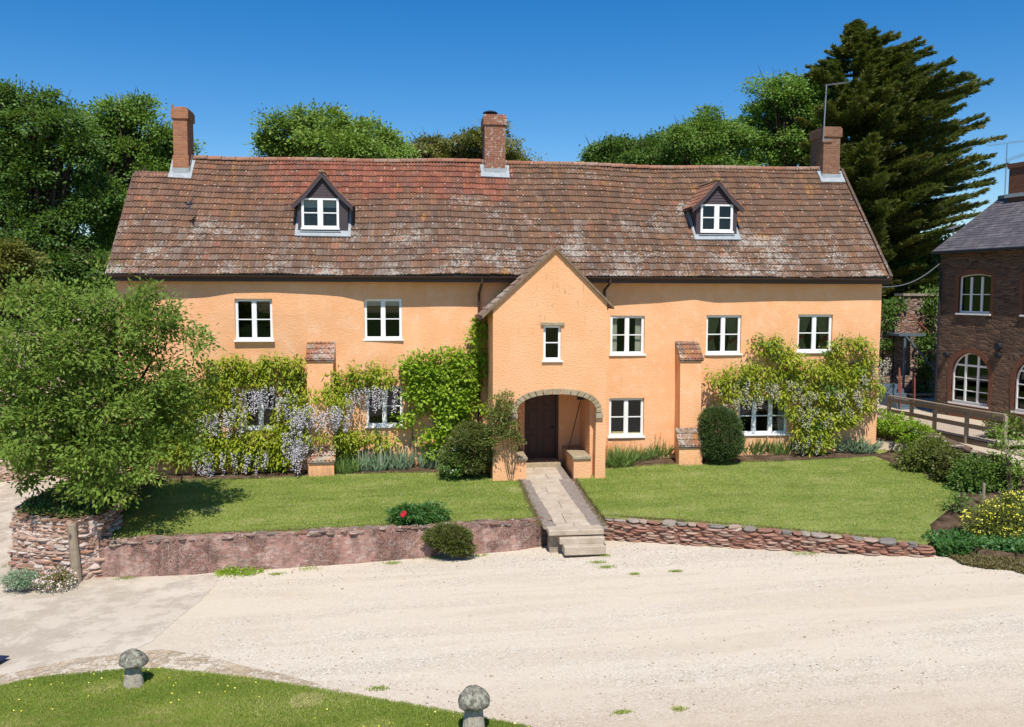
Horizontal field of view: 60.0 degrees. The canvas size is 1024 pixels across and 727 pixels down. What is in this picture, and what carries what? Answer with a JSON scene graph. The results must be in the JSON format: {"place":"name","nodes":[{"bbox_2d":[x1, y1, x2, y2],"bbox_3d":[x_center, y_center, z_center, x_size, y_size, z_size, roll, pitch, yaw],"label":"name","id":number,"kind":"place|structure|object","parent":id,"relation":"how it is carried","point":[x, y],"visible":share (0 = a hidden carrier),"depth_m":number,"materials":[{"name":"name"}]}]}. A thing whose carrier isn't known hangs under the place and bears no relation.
{"place":"outdoors","nodes":[
{"label":"outdoors","id":0,"kind":"place"},
{"bbox_2d":[0,655,8,660],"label":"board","id":1,"kind":"object","parent":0,"point":[2,657],"visible":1,"depth_m":16.24,"materials":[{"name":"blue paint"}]},
{"bbox_2d":[0,467,218,680],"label":"concrete road","id":2,"kind":"structure","parent":0,"point":[100,617],"depth_m":18.73,"materials":[{"name":"concrete"}]},
{"bbox_2d":[0,232,52,341],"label":"tree","id":3,"kind":"object","parent":2,"relation":"on","point":[13,256],"visible":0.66,"depth_m":33.26,"materials":[{"name":"green plant"}]},
{"bbox_2d":[0,74,129,296],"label":"sycamore tree","id":4,"kind":"object","parent":2,"relation":"on","point":[39,187],"visible":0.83,"depth_m":37.46,"materials":[{"name":"green plant"}]},
{"bbox_2d":[70,88,207,258],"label":"sycamore tree","id":5,"kind":"object","parent":2,"relation":"on","point":[151,149],"visible":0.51,"depth_m":40.30,"materials":[{"name":"green plant"}]},
{"bbox_2d":[0,649,463,714],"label":"dry verge","id":6,"kind":"structure","parent":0,"point":[237,668],"depth_m":15.85,"materials":[{"name":"gravel"}]},
{"bbox_2d":[0,666,532,726],"bbox_3d":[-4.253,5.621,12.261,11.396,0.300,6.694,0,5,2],"label":"front lawn","id":7,"kind":"structure","parent":0,"point":[157,721],"depth_m":14.01,"materials":[{"name":"plant"}]},
{"bbox_2d":[119,648,148,689],"bbox_3d":[-6.393,5.183,14.998,0.472,0.703,0.449,0,5,-7],"label":"staddle stone","id":8,"kind":"object","parent":7,"relation":"on","point":[132,661],"visible":0.92,"depth_m":14.90,"materials":[{"name":"stone"}]},
{"bbox_2d":[13,667,528,726],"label":"lawn flowers","id":9,"kind":"object","parent":7,"relation":"on","point":[224,691],"visible":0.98,"depth_m":14.62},
{"bbox_2d":[458,685,489,726],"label":"staddle stone","id":10,"kind":"object","parent":7,"relation":"on","point":[473,701],"visible":1,"depth_m":12.98,"materials":[{"name":"stone"}]},
{"bbox_2d":[1,545,822,714],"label":"grass","id":11,"kind":"structure","parent":0,"point":[674,708],"depth_m":20.98,"materials":[{"name":"plant"}]},
{"bbox_2d":[383,498,452,525],"bbox_3d":[-2.420,3.831,22.531,1.722,0.882,1.316,-3,6,-35],"label":"peony","id":12,"kind":"object","parent":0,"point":[424,513],"visible":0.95,"depth_m":22.27,"materials":[{"name":"green plant"}]},
{"bbox_2d":[8,235,937,296],"bbox_3d":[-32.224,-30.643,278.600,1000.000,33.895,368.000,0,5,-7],"label":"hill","id":13,"kind":"structure","parent":0,"point":[926,289],"depth_m":187.28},
{"bbox_2d":[0,0,1023,239],"label":"sky","id":14,"kind":"structure","parent":0,"point":[562,72],"materials":[{"name":"blue"}]},
{"bbox_2d":[14,529,1023,726],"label":"gravel yard","id":15,"kind":"structure","parent":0,"point":[922,613],"depth_m":16.85,"materials":[{"name":"gravel"}]},
{"bbox_2d":[0,566,41,591],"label":"shrub","id":16,"kind":"object","parent":15,"relation":"on","point":[16,580],"visible":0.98,"depth_m":20.08,"materials":[{"name":"green plant"}]},
{"bbox_2d":[29,564,80,592],"bbox_3d":[-10.388,4.924,20.247,1.042,0.652,0.937,0,5,-7],"label":"fleabane","id":17,"kind":"object","parent":15,"relation":"on","point":[58,583],"visible":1,"depth_m":20.16,"materials":[{"name":"white plant"}]},
{"bbox_2d":[0,297,120,480],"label":"building","id":18,"kind":"structure","parent":15,"relation":"on","point":[3,470],"depth_m":32.68,"materials":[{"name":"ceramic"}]},
{"bbox_2d":[67,523,81,582],"bbox_3d":[-10.211,4.528,20.743,0.298,1.594,0.243,0,5,-7],"label":"timber post","id":19,"kind":"object","parent":15,"relation":"on","point":[74,555],"visible":0.76,"depth_m":20.65,"materials":[{"name":"wood"}]},
{"bbox_2d":[7,472,165,581],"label":"corner wall","id":20,"kind":"structure","parent":15,"relation":"on","point":[39,543],"depth_m":20.99,"materials":[{"name":"stone"}]},
{"bbox_2d":[17,468,161,518],"bbox_3d":[-11.217,3.384,23.444,2.539,0.380,5.362,0,5,-7],"label":"ground cover","id":21,"kind":"object","parent":20,"relation":"on","point":[41,507],"visible":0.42,"depth_m":21.93,"materials":[{"name":"green plant"}]},
{"bbox_2d":[0,250,226,513],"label":"cherry tree","id":22,"kind":"object","parent":20,"relation":"on","point":[78,442],"visible":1,"depth_m":21.04,"materials":[{"name":"green plant"}]},
{"bbox_2d":[213,565,270,578],"bbox_3d":[-6.481,5.085,21.159,1.360,0.570,1.263,2,5,25],"label":"weed patch","id":23,"kind":"object","parent":15,"relation":"on","point":[233,571],"visible":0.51,"depth_m":21.10,"materials":[{"name":"green plant"}]},
{"bbox_2d":[99,516,551,576],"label":"retaining wall","id":24,"kind":"structure","parent":15,"relation":"on","point":[164,555],"depth_m":21.49,"materials":[{"name":"stone"}]},
{"bbox_2d":[419,520,479,558],"bbox_3d":[-1.559,4.373,21.830,1.408,1.064,1.115,3,5,29],"label":"bush","id":25,"kind":"object","parent":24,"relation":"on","point":[435,538],"visible":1,"depth_m":21.64,"materials":[{"name":"green plant"}]},
{"bbox_2d":[105,104,892,481],"bbox_3d":[-0.116,-2.545,30.633,24.720,12.435,9.300,0,5,-7],"label":"farmhouse","id":26,"kind":"object","parent":15,"relation":"on","point":[625,298],"visible":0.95,"depth_m":28.67,"materials":[{"name":"orange paint"}]},
{"bbox_2d":[234,299,274,341],"bbox_3d":[-7.890,-1.320,27.152,1.208,1.312,0.210,0,5,-7],"label":"window","id":27,"kind":"structure","parent":26,"relation":"in","point":[254,338],"depth_m":27.17,"materials":[{"name":"white paint"}]},
{"bbox_2d":[243,389,277,430],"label":"window","id":28,"kind":"structure","parent":26,"relation":"in","point":[261,419],"depth_m":27.50,"materials":[{"name":"white paint"}]},
{"bbox_2d":[138,351,414,477],"bbox_3d":[-7.159,1.622,26.975,8.343,4.094,1.299,0,5,-7],"label":"wisteria","id":29,"kind":"object","parent":26,"relation":"attached to","point":[217,444],"visible":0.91,"depth_m":27.07,"materials":[{"name":"green plant"}]},
{"bbox_2d":[363,299,403,340],"bbox_3d":[-4.038,-1.370,27.819,1.260,1.313,0.270,0,5,-7],"label":"window","id":30,"kind":"structure","parent":26,"relation":"in","point":[367,302],"depth_m":27.84,"materials":[{"name":"white paint"}]},
{"bbox_2d":[365,386,402,427],"bbox_3d":[-4.021,1.372,27.982,1.228,1.303,0.210,0,5,-7],"label":"window","id":31,"kind":"structure","parent":26,"relation":"in","point":[384,424],"depth_m":28.01,"materials":[{"name":"white paint"}]},
{"bbox_2d":[390,317,488,462],"bbox_3d":[-2.156,0.964,27.666,3.361,4.967,0.909,0,5,-7],"label":"vine","id":32,"kind":"object","parent":26,"relation":"attached to","point":[425,387],"visible":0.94,"depth_m":27.66,"materials":[{"name":"green plant"}]},
{"bbox_2d":[480,389,526,474],"bbox_3d":[-0.256,2.031,26.161,1.470,2.582,0.941,0,5,-7],"label":"climbing rose","id":33,"kind":"object","parent":26,"relation":"attached to","point":[493,413],"visible":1,"depth_m":26.06,"materials":[{"name":"green plant"}]},
{"bbox_2d":[524,394,558,457],"bbox_3d":[0.942,1.970,28.678,1.112,2.196,0.145,0,5,-7],"label":"door","id":34,"kind":"structure","parent":26,"relation":"in","point":[541,412],"depth_m":28.66,"materials":[{"name":"brown wood"}]},
{"bbox_2d":[542,325,562,361],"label":"window","id":35,"kind":"structure","parent":26,"relation":"in","point":[545,359],"depth_m":26.41,"materials":[{"name":"white paint"}]},
{"bbox_2d":[565,396,585,462],"bbox_3d":[1.905,2.056,27.645,0.874,2.236,0.266,5,6,45],"label":"broom","id":36,"kind":"object","parent":26,"relation":"on","point":[580,398],"visible":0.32,"depth_m":27.52,"materials":[{"name":"brown wood"}]},
{"bbox_2d":[611,431,639,433],"bbox_3d":[3.710,2.270,29.045,0.951,0.100,0.080,0,5,-7],"label":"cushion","id":37,"kind":"object","parent":26,"relation":"on","point":[616,432],"visible":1,"depth_m":29.00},
{"bbox_2d":[608,398,644,438],"bbox_3d":[3.722,1.772,28.916,1.241,1.305,0.210,0,5,-7],"label":"window","id":38,"kind":"structure","parent":26,"relation":"in","point":[625,416],"depth_m":28.95,"materials":[{"name":"white paint"}]},
{"bbox_2d":[609,316,645,355],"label":"window","id":39,"kind":"structure","parent":26,"relation":"in","point":[639,320],"depth_m":28.78,"materials":[{"name":"white paint"}]},
{"bbox_2d":[704,315,742,354],"bbox_3d":[6.907,-0.930,29.088,1.274,1.312,0.305,0,5,-7],"label":"window","id":40,"kind":"structure","parent":26,"relation":"in","point":[732,322],"depth_m":29.17,"materials":[{"name":"white paint"}]},
{"bbox_2d":[738,398,788,435],"bbox_3d":[8.298,1.759,29.455,1.792,1.244,0.305,0,5,-7],"label":"window","id":41,"kind":"structure","parent":26,"relation":"in","point":[781,424],"depth_m":29.47,"materials":[{"name":"white paint"}]},
{"bbox_2d":[701,332,891,456],"bbox_3d":[9.299,1.076,28.978,6.521,4.295,0.991,0,5,-7],"label":"wisteria","id":42,"kind":"object","parent":26,"relation":"attached to","point":[835,394],"visible":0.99,"depth_m":29.03,"materials":[{"name":"green plant"}]},
{"bbox_2d":[796,314,831,352],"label":"window","id":43,"kind":"structure","parent":26,"relation":"in","point":[823,321],"depth_m":29.50,"materials":[{"name":"white paint"}]},
{"bbox_2d":[822,81,851,141],"bbox_3d":[11.612,-9.013,31.745,0.989,2.152,0.483,-2,5,-30],"label":"television aerial","id":44,"kind":"object","parent":26,"relation":"attached to","point":[823,139],"visible":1,"depth_m":31.71,"materials":[{"name":"grey metal"}]},
{"bbox_2d":[882,262,941,287],"bbox_3d":[15.122,-3.421,33.605,0.044,1.140,9.585,4,6,38],"label":"overhead cable","id":45,"kind":"object","parent":26,"relation":"attached to","point":[914,280],"visible":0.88,"depth_m":33.91,"materials":[{"name":"grey metal"}]},
{"bbox_2d":[546,525,605,555],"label":"garden steps","id":46,"kind":"structure","parent":15,"relation":"on","point":[578,540],"depth_m":21.97,"materials":[{"name":"stone"}]},
{"bbox_2d":[187,543,1022,725],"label":"loose stones","id":47,"kind":"object","parent":15,"relation":"on","point":[594,639],"visible":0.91,"depth_m":16.09,"materials":[{"name":"stone"}]},
{"bbox_2d":[603,518,935,557],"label":"retaining wall","id":48,"kind":"structure","parent":15,"relation":"on","point":[668,531],"depth_m":22.12,"materials":[{"name":"stone"}]},
{"bbox_2d":[876,412,1023,487],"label":"side wall","id":49,"kind":"structure","parent":15,"relation":"on","point":[964,448],"depth_m":29.12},
{"bbox_2d":[876,408,940,451],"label":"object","id":50,"kind":"object","parent":49,"relation":"attached to","point":[899,427],"visible":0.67,"depth_m":29.85,"materials":[{"name":"green plant"}]},
{"bbox_2d":[948,552,1023,573],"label":"ground cover","id":51,"kind":"object","parent":15,"relation":"on","point":[984,561],"visible":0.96,"depth_m":20.47,"materials":[{"name":"plant"}]},
{"bbox_2d":[109,449,960,544],"bbox_3d":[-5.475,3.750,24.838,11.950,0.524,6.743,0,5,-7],"label":"lawn","id":52,"kind":"structure","parent":0,"point":[271,525],"depth_m":24.28,"materials":[{"name":"plant"}]},
{"bbox_2d":[155,465,484,481],"bbox_3d":[-6.153,3.377,27.428,10.800,0.207,1.200,0,5,-7],"label":"flower bed","id":53,"kind":"object","parent":52,"relation":"on","point":[243,475],"visible":0.55,"depth_m":27.27,"materials":[{"name":"soil"}]},
{"bbox_2d":[259,457,287,471],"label":"leafy plant","id":54,"kind":"object","parent":53,"relation":"on","point":[277,470],"visible":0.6,"depth_m":27.49,"materials":[{"name":"green plant"}]},
{"bbox_2d":[334,453,363,473],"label":"iris clump","id":55,"kind":"object","parent":53,"relation":"on","point":[342,466],"visible":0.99,"depth_m":27.20,"materials":[{"name":"green plant"}]},
{"bbox_2d":[352,446,392,471],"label":"iris clump","id":56,"kind":"object","parent":53,"relation":"on","point":[372,462],"visible":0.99,"depth_m":27.43,"materials":[{"name":"plant"}]},
{"bbox_2d":[381,443,417,469],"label":"iris clump","id":57,"kind":"object","parent":53,"relation":"on","point":[400,461],"visible":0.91,"depth_m":27.73,"materials":[{"name":"plant"}]},
{"bbox_2d":[411,443,441,467],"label":"iris clump","id":58,"kind":"object","parent":53,"relation":"on","point":[432,464],"visible":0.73,"depth_m":27.84,"materials":[{"name":"plant"}]},
{"bbox_2d":[434,442,470,480],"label":"white rose","id":59,"kind":"object","parent":52,"relation":"on","point":[448,471],"visible":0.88,"depth_m":26.41,"materials":[{"name":"green plant"}]},
{"bbox_2d":[435,419,499,478],"bbox_3d":[-1.169,2.638,26.905,2.218,1.926,1.875,2,5,25],"label":"round bush","id":60,"kind":"object","parent":52,"relation":"on","point":[469,435],"visible":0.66,"depth_m":26.45,"materials":[{"name":"green plant"}]},
{"bbox_2d":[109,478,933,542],"bbox_3d":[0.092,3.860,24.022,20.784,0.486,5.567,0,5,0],"label":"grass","id":61,"kind":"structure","parent":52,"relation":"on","point":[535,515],"depth_m":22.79,"materials":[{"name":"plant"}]},
{"bbox_2d":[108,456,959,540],"bbox_3d":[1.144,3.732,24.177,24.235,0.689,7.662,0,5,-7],"label":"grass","id":62,"kind":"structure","parent":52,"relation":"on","point":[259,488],"depth_m":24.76,"materials":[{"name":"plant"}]},
{"bbox_2d":[696,405,748,461],"bbox_3d":[6.683,2.267,28.311,1.653,1.956,1.463,0,5,-7],"label":"clipped shrub","id":63,"kind":"object","parent":52,"relation":"on","point":[726,443],"visible":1,"depth_m":27.93,"materials":[{"name":"green plant"}]},
{"bbox_2d":[605,451,880,467],"bbox_3d":[7.480,3.115,29.007,9.550,0.203,1.150,0,5,-7],"label":"flower bed","id":64,"kind":"object","parent":52,"relation":"on","point":[742,458],"visible":0.61,"depth_m":29.11,"materials":[{"name":"soil"}]},
{"bbox_2d":[605,438,647,466],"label":"daylily clump","id":65,"kind":"object","parent":64,"relation":"on","point":[619,458],"visible":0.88,"depth_m":28.02,"materials":[{"name":"green plant"}]},
{"bbox_2d":[622,441,659,460],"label":"daylily clump","id":66,"kind":"object","parent":64,"relation":"on","point":[644,454],"visible":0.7,"depth_m":28.79,"materials":[{"name":"green plant"}]},
{"bbox_2d":[649,433,675,458],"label":"daylily clump","id":67,"kind":"object","parent":64,"relation":"on","point":[663,453],"visible":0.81,"depth_m":28.97,"materials":[{"name":"green plant"}]},
{"bbox_2d":[741,429,776,455],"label":"iris clump","id":68,"kind":"object","parent":64,"relation":"on","point":[757,450],"visible":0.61,"depth_m":29.35,"materials":[{"name":"green plant"}]},
{"bbox_2d":[761,430,799,454],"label":"iris clump","id":69,"kind":"object","parent":64,"relation":"on","point":[779,447],"visible":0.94,"depth_m":29.37,"materials":[{"name":"green plant"}]},
{"bbox_2d":[791,434,810,453],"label":"iris clump","id":70,"kind":"object","parent":64,"relation":"on","point":[800,449],"visible":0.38,"depth_m":29.52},
{"bbox_2d":[830,434,873,452],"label":"iris clump","id":71,"kind":"object","parent":64,"relation":"on","point":[845,447],"visible":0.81,"depth_m":29.58,"materials":[{"name":"plant"}]},
{"bbox_2d":[848,433,885,453],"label":"iris clump","id":72,"kind":"object","parent":64,"relation":"on","point":[869,448],"visible":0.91,"depth_m":29.52,"materials":[{"name":"plant"}]},
{"bbox_2d":[526,467,589,525],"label":"path","id":73,"kind":"structure","parent":0,"point":[570,511],"depth_m":24.91,"materials":[{"name":"stone"}]},
{"bbox_2d":[520,467,607,528],"bbox_3d":[1.189,3.659,25.618,1.730,0.503,6.809,0,5,-7],"label":"path edging","id":74,"kind":"object","parent":73,"relation":"on","point":[571,489],"visible":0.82,"depth_m":24.52,"materials":[{"name":"stone"}]},
{"bbox_2d":[876,450,1023,557],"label":"flower bed","id":75,"kind":"object","parent":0,"point":[949,519],"visible":0.21,"depth_m":23.25,"materials":[{"name":"soil"}]},
{"bbox_2d":[891,441,929,473],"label":"border shrub","id":76,"kind":"object","parent":75,"relation":"on","point":[906,459],"visible":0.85,"depth_m":27.55,"materials":[{"name":"green plant"}]},
{"bbox_2d":[908,433,952,472],"bbox_3d":[13.072,2.872,27.548,1.640,1.427,1.460,0,5,-7],"label":"border shrub","id":77,"kind":"object","parent":75,"relation":"on","point":[930,443],"visible":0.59,"depth_m":27.37,"materials":[{"name":"green plant"}]},
{"bbox_2d":[928,444,970,482],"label":"border shrub","id":78,"kind":"object","parent":75,"relation":"on","point":[938,473],"visible":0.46,"depth_m":26.49,"materials":[{"name":"green plant"}]},
{"bbox_2d":[939,484,982,514],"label":"rose","id":79,"kind":"object","parent":75,"relation":"on","point":[959,504],"visible":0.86,"depth_m":23.62,"materials":[{"name":"green plant"}]},
{"bbox_2d":[920,526,1023,556],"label":"ground cover","id":80,"kind":"object","parent":75,"relation":"on","point":[945,543],"visible":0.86,"depth_m":21.18,"materials":[{"name":"green plant"}]},
{"bbox_2d":[945,451,1006,495],"bbox_3d":[13.384,3.237,25.667,1.721,1.349,1.448,0,5,-7],"label":"border shrub","id":81,"kind":"object","parent":75,"relation":"on","point":[966,480],"visible":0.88,"depth_m":25.43,"materials":[{"name":"green plant"}]},
{"bbox_2d":[981,483,985,505],"bbox_3d":[12.860,3.642,24.208,0.074,0.770,0.074,-4,6,-41],"label":"wooden stake","id":82,"kind":"object","parent":75,"relation":"on","point":[983,488],"visible":0.61,"depth_m":24.17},
{"bbox_2d":[957,487,1023,538],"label":"yellow shrub","id":83,"kind":"object","parent":75,"relation":"on","point":[999,521],"visible":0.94,"depth_m":21.76,"materials":[{"name":"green plant"}]},
{"bbox_2d":[970,449,1023,490],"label":"border shrub","id":84,"kind":"object","parent":75,"relation":"on","point":[1012,475],"visible":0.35,"depth_m":25.59,"materials":[{"name":"green plant"}]},
{"bbox_2d":[981,415,1023,505],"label":"tall rose","id":85,"kind":"object","parent":75,"relation":"on","point":[1019,469],"visible":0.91,"depth_m":25.33,"materials":[{"name":"green plant"}]},
{"bbox_2d":[876,397,1023,470],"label":"raised yard","id":86,"kind":"structure","parent":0,"point":[890,445],"depth_m":34.61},
{"bbox_2d":[659,100,764,165],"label":"oak tree","id":87,"kind":"object","parent":86,"relation":"on","point":[708,139],"visible":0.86,"depth_m":45.66,"materials":[{"name":"green plant"}]},
{"bbox_2d":[730,66,836,166],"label":"ash tree","id":88,"kind":"object","parent":86,"relation":"on","point":[778,107],"visible":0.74,"depth_m":47.22,"materials":[{"name":"green plant"}]},
{"bbox_2d":[784,18,1009,305],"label":"cypress tree","id":89,"kind":"object","parent":86,"relation":"on","point":[884,103],"visible":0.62,"depth_m":45.67,"materials":[{"name":"green plant"}]},
{"bbox_2d":[879,313,934,409],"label":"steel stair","id":90,"kind":"object","parent":86,"relation":"on","point":[895,389],"visible":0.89,"depth_m":40.57,"materials":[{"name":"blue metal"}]},
{"bbox_2d":[878,293,938,397],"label":"bank wall","id":91,"kind":"structure","parent":86,"relation":"on","point":[914,303],"depth_m":43.35,"materials":[{"name":"stone"}]},
{"bbox_2d":[879,283,938,397],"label":"ivy","id":92,"kind":"object","parent":91,"relation":"attached to","point":[928,303],"visible":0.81,"depth_m":43.09,"materials":[{"name":"green plant"}]},
{"bbox_2d":[887,234,950,292],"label":"hedge tree","id":93,"kind":"object","parent":86,"relation":"on","point":[929,259],"visible":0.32,"depth_m":48.17,"materials":[{"name":"green plant"}]},
{"bbox_2d":[906,393,934,398],"bbox_3d":[18.807,1.605,39.961,2.000,0.700,0.500,0,5,-7],"label":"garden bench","id":94,"kind":"object","parent":86,"relation":"on","point":[910,395],"visible":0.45,"depth_m":39.80,"materials":[{"name":"wood"}]},
{"bbox_2d":[887,395,1023,450],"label":"wooden fence","id":95,"kind":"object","parent":86,"relation":"on","point":[966,430],"visible":0.65,"depth_m":30.79,"materials":[{"name":"wood"}]},
{"bbox_2d":[930,161,1023,424],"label":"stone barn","id":96,"kind":"structure","parent":86,"relation":"on","point":[981,294],"depth_m":35.79,"materials":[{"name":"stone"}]},
{"bbox_2d":[943,352,949,357],"bbox_3d":[18.181,-0.370,37.126,0.190,0.260,0.256,-1,5,-18],"label":"wall lamp","id":97,"kind":"object","parent":96,"relation":"attached to","point":[946,354],"visible":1,"depth_m":37.06,"materials":[{"name":"black metal"}]},
{"bbox_2d":[945,225,960,234],"bbox_3d":[18.846,-5.527,37.946,0.480,0.775,0.400,0,5,-7],"label":"floodlight","id":98,"kind":"object","parent":96,"relation":"attached to","point":[952,228],"visible":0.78,"depth_m":37.86,"materials":[{"name":"grey metal"}]},
{"bbox_2d":[948,353,987,408],"bbox_3d":[18.668,0.650,36.139,0.250,2.143,2.030,-1,5,-18],"label":"window","id":99,"kind":"structure","parent":96,"relation":"in","point":[970,373],"depth_m":36.24,"materials":[{"name":"white paint"}]},
{"bbox_2d":[955,274,990,315],"bbox_3d":[18.696,-2.780,35.812,0.250,1.648,1.743,-1,5,-18],"label":"window","id":100,"kind":"structure","parent":96,"relation":"in","point":[975,288],"depth_m":35.91,"materials":[{"name":"white paint"}]},
{"bbox_2d":[994,343,1001,349],"bbox_3d":[18.978,-0.665,34.626,0.190,0.300,0.296,-1,5,-18],"label":"wall lamp","id":101,"kind":"object","parent":96,"relation":"attached to","point":[997,346],"visible":1,"depth_m":34.55,"materials":[{"name":"black metal"}]},
{"bbox_2d":[994,352,1001,358],"bbox_3d":[18.983,-0.318,34.635,0.190,0.260,0.256,-1,5,-18],"label":"wall lamp","id":102,"kind":"object","parent":96,"relation":"attached to","point":[997,355],"visible":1,"depth_m":34.58,"materials":[{"name":"black metal"}]},
{"bbox_2d":[986,140,1023,194],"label":"television aerial","id":103,"kind":"object","parent":96,"relation":"attached to","point":[1006,158],"visible":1,"depth_m":37.45,"materials":[{"name":"grey metal"}]},
{"bbox_2d":[1011,365,1023,413],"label":"window","id":104,"kind":"structure","parent":96,"relation":"in","point":[1019,404],"depth_m":33.98,"materials":[{"name":"white paint"}]},
{"bbox_2d":[982,409,1023,439],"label":"shrub","id":105,"kind":"object","parent":86,"relation":"on","point":[991,423],"visible":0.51,"depth_m":29.68,"materials":[{"name":"green plant"}]},
{"bbox_2d":[1004,450,1023,456],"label":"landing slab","id":106,"kind":"structure","parent":86,"relation":"on","point":[1017,454],"depth_m":28.10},
{"label":"ground","id":107,"kind":"structure","parent":0,"visible":0},
{"bbox_2d":[244,98,427,159],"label":"ash tree","id":108,"kind":"object","parent":107,"relation":"on","point":[340,135],"visible":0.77,"depth_m":42.24,"materials":[{"name":"green plant"}]},
{"bbox_2d":[399,118,547,160],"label":"oak tree","id":109,"kind":"object","parent":107,"relation":"on","point":[468,144],"visible":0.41,"depth_m":47.14,"materials":[{"name":"green plant"}]},
{"bbox_2d":[576,123,677,164],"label":"oak tree","id":110,"kind":"object","parent":107,"relation":"on","point":[646,150],"visible":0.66,"depth_m":46.43,"materials":[{"name":"green plant"}]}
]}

